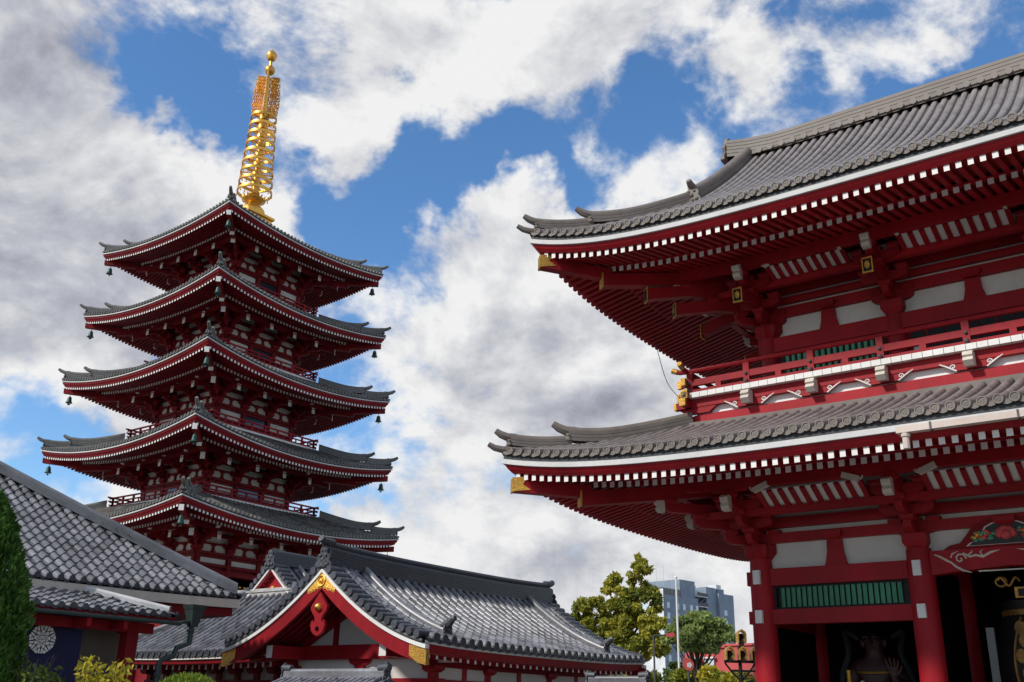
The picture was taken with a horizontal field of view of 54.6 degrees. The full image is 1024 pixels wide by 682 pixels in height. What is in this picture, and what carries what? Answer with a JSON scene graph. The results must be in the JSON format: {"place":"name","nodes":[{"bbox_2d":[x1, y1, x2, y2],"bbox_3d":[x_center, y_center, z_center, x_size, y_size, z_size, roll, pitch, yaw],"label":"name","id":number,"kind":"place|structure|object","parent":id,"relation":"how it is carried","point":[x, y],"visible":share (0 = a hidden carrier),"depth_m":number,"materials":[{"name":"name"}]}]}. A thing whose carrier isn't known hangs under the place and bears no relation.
{"place":"outdoors","nodes":[
{"label":"outdoors","id":0,"kind":"place"},
{"bbox_2d":[0,461,241,681],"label":"pantiled hall","id":1,"kind":"structure","parent":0,"point":[110,588],"depth_m":28.45,"materials":[{"name":"grey tile"}]},
{"bbox_2d":[16,625,82,681],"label":"temple curtain","id":2,"kind":"object","parent":1,"relation":"hanging from","point":[46,642],"visible":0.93,"depth_m":25.29,"materials":[{"name":"blue fabric"}]},
{"bbox_2d":[272,662,394,681],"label":"tiled gate","id":3,"kind":"structure","parent":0,"point":[379,673],"depth_m":22.54,"materials":[{"name":"grey tile"}]},
{"bbox_2d":[0,0,1023,642],"label":"sky","id":4,"kind":"structure","parent":0,"point":[415,138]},
{"bbox_2d":[585,670,650,681],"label":"tiled gate","id":5,"kind":"structure","parent":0,"point":[640,677],"depth_m":26.41,"materials":[{"name":"grey tile"}]},
{"bbox_2d":[650,661,694,681],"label":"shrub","id":6,"kind":"object","parent":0,"point":[666,672],"visible":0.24,"depth_m":63.04,"materials":[{"name":"green plant"}]},
{"bbox_2d":[685,643,755,678],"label":"red house","id":7,"kind":"structure","parent":0,"point":[718,661],"depth_m":95.18,"materials":[{"name":"paint"}]},
{"bbox_2d":[703,657,715,671],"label":"window","id":8,"kind":"structure","parent":7,"relation":"in","point":[713,662],"depth_m":96.76,"materials":[{"name":"white glass"}]},
{"bbox_2d":[487,52,1023,681],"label":"temple gate","id":9,"kind":"structure","parent":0,"point":[831,306],"depth_m":27.12,"materials":[{"name":"red wood"}]},
{"bbox_2d":[782,338,886,373],"bbox_3d":[9.392,0.675,28.980,3.080,1.050,0.118,-13,-25,34],"label":"lattice window","id":10,"kind":"structure","parent":9,"relation":"in","point":[870,343],"depth_m":29.04,"materials":[{"name":"green paint"}]},
{"bbox_2d":[773,579,910,608],"bbox_3d":[8.766,6.787,26.472,3.700,0.630,0.155,-13,-25,34],"label":"lattice window","id":11,"kind":"structure","parent":9,"relation":"in","point":[883,592],"depth_m":26.39,"materials":[{"name":"green paint"}]},
{"bbox_2d":[840,622,915,681],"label":"guardian statue","id":12,"kind":"object","parent":9,"relation":"in","point":[875,663],"visible":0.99,"depth_m":27.24,"materials":[{"name":"red paint"}]},
{"bbox_2d":[911,311,1023,349],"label":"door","id":13,"kind":"structure","parent":9,"relation":"in","point":[1019,315],"depth_m":26.97,"materials":[{"name":"paint"}]},
{"bbox_2d":[994,576,1023,681],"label":"hanging lantern","id":14,"kind":"object","parent":9,"relation":"hanging from","point":[1011,650],"visible":1,"depth_m":24.39,"materials":[{"name":"black paint"}]},
{"label":"ground","id":15,"kind":"structure","parent":0,"visible":0},
{"bbox_2d":[0,489,37,681],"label":"conifer","id":16,"kind":"object","parent":15,"relation":"on","point":[17,604],"visible":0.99,"depth_m":15.40,"materials":[{"name":"green plant"}]},
{"bbox_2d":[9,651,64,681],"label":"green shrub","id":17,"kind":"object","parent":15,"relation":"on","point":[36,674],"visible":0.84,"depth_m":15.07,"materials":[{"name":"green plant"}]},
{"bbox_2d":[74,655,134,681],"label":"yellow leaved shrub","id":18,"kind":"object","parent":15,"relation":"on","point":[114,673],"visible":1,"depth_m":14.81,"materials":[{"name":"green plant"}]},
{"bbox_2d":[159,671,213,681],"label":"clipped shrub","id":19,"kind":"object","parent":15,"relation":"on","point":[188,677],"visible":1,"depth_m":18.10,"materials":[{"name":"green plant"}]},
{"bbox_2d":[37,49,404,681],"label":"pagoda","id":20,"kind":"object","parent":15,"relation":"on","point":[249,403],"visible":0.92,"depth_m":70.61,"materials":[{"name":"wood"}]},
{"bbox_2d":[44,464,50,474],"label":"wind bell","id":21,"kind":"object","parent":20,"relation":"hanging from","point":[48,470],"visible":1,"depth_m":70.14,"materials":[{"name":"teal metal"}]},
{"bbox_2d":[65,394,71,404],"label":"wind bell","id":22,"kind":"object","parent":20,"relation":"hanging from","point":[69,400],"visible":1,"depth_m":72.02,"materials":[{"name":"teal metal"}]},
{"bbox_2d":[87,329,93,338],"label":"wind bell","id":23,"kind":"object","parent":20,"relation":"hanging from","point":[90,335],"visible":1,"depth_m":73.91,"materials":[{"name":"teal metal"}]},
{"bbox_2d":[106,266,112,275],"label":"wind bell","id":24,"kind":"object","parent":20,"relation":"hanging from","point":[109,272],"visible":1,"depth_m":75.80,"materials":[{"name":"teal metal"}]},
{"bbox_2d":[177,513,184,525],"bbox_3d":[-19.512,10.489,58.439,0.503,0.873,0.503,-5,-21,17],"label":"wind bell","id":25,"kind":"object","parent":20,"relation":"hanging from","point":[180,519],"visible":1,"depth_m":58.32,"materials":[{"name":"teal metal"}]},
{"bbox_2d":[190,431,197,443],"bbox_3d":[-19.518,5.930,60.957,0.503,0.873,0.503,-1,-21,6],"label":"wind bell","id":26,"kind":"object","parent":20,"relation":"hanging from","point":[194,439],"visible":1,"depth_m":60.83,"materials":[{"name":"teal metal"}]},
{"bbox_2d":[202,355,209,366],"bbox_3d":[-19.488,1.241,63.269,0.503,0.873,0.503,13,-23,-29],"label":"wind bell","id":27,"kind":"object","parent":20,"relation":"hanging from","point":[206,361],"visible":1,"depth_m":63.14,"materials":[{"name":"teal metal"}]},
{"bbox_2d":[214,285,220,295],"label":"wind bell","id":28,"kind":"object","parent":20,"relation":"hanging from","point":[217,292],"visible":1,"depth_m":65.55,"materials":[{"name":"teal metal"}]},
{"bbox_2d":[224,220,231,228],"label":"wind bell","id":29,"kind":"object","parent":20,"relation":"hanging from","point":[228,224],"visible":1,"depth_m":67.87,"materials":[{"name":"teal metal"}]},
{"bbox_2d":[369,286,374,295],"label":"wind bell","id":30,"kind":"object","parent":20,"relation":"hanging from","point":[371,293],"visible":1,"depth_m":78.47,"materials":[{"name":"teal metal"}]},
{"bbox_2d":[371,351,376,357],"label":"wind bell","id":31,"kind":"object","parent":20,"relation":"hanging from","point":[374,354],"visible":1,"depth_m":76.69,"materials":[{"name":"teal metal"}]},
{"bbox_2d":[375,414,380,422],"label":"wind bell","id":32,"kind":"object","parent":20,"relation":"hanging from","point":[378,419],"visible":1,"depth_m":74.97,"materials":[{"name":"teal metal"}]},
{"bbox_2d":[378,484,383,491],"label":"wind bell","id":33,"kind":"object","parent":20,"relation":"hanging from","point":[380,489],"visible":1,"depth_m":73.26,"materials":[{"name":"teal metal"}]},
{"bbox_2d":[134,549,316,681],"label":"hall","id":34,"kind":"structure","parent":15,"relation":"on","point":[280,577],"depth_m":37.72,"materials":[{"name":"grey tile"}]},
{"bbox_2d":[221,535,645,681],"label":"gabled hall","id":35,"kind":"structure","parent":15,"relation":"on","point":[340,606],"depth_m":32.35,"materials":[{"name":"grey tile"}]},
{"bbox_2d":[570,552,672,681],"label":"autumn tree","id":36,"kind":"object","parent":15,"relation":"on","point":[625,619],"visible":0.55,"depth_m":68.29,"materials":[{"name":"green plant"}]},
{"bbox_2d":[653,632,675,681],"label":"street lamp","id":37,"kind":"object","parent":15,"relation":"on","point":[671,634],"visible":1,"depth_m":59.43,"materials":[{"name":"metal"}]},
{"bbox_2d":[607,573,734,680],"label":"office block","id":38,"kind":"structure","parent":15,"relation":"on","point":[715,600],"depth_m":304.75,"materials":[{"name":"concrete"}]},
{"bbox_2d":[674,576,679,667],"bbox_3d":[9.273,17.635,55.108,0.170,8.985,0.162,-13,-25,34],"label":"flagpole","id":39,"kind":"object","parent":15,"relation":"on","point":[678,647],"visible":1,"depth_m":55.72,"materials":[{"name":"white metal"}]},
{"bbox_2d":[683,658,693,681],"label":"round sign","id":40,"kind":"object","parent":15,"relation":"on","point":[688,664],"visible":1,"depth_m":49.91,"materials":[{"name":"red metal"}]},
{"bbox_2d":[659,609,735,681],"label":"pine tree","id":41,"kind":"object","parent":15,"relation":"on","point":[703,632],"visible":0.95,"depth_m":60.20,"materials":[{"name":"green plant"}]},
{"bbox_2d":[669,663,755,681],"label":"yellow shrub","id":42,"kind":"object","parent":15,"relation":"on","point":[703,674],"visible":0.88,"depth_m":52.75,"materials":[{"name":"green plant"}]},
{"bbox_2d":[724,629,754,681],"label":"ornate lamp","id":43,"kind":"object","parent":15,"relation":"on","point":[741,640],"visible":0.88,"depth_m":40.73,"materials":[{"name":"brown metal"}]},
{"bbox_2d":[986,628,1001,681],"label":"steel post","id":44,"kind":"object","parent":15,"relation":"on","point":[992,647],"visible":1,"depth_m":26.45,"materials":[{"name":"grey metal"}]}
]}

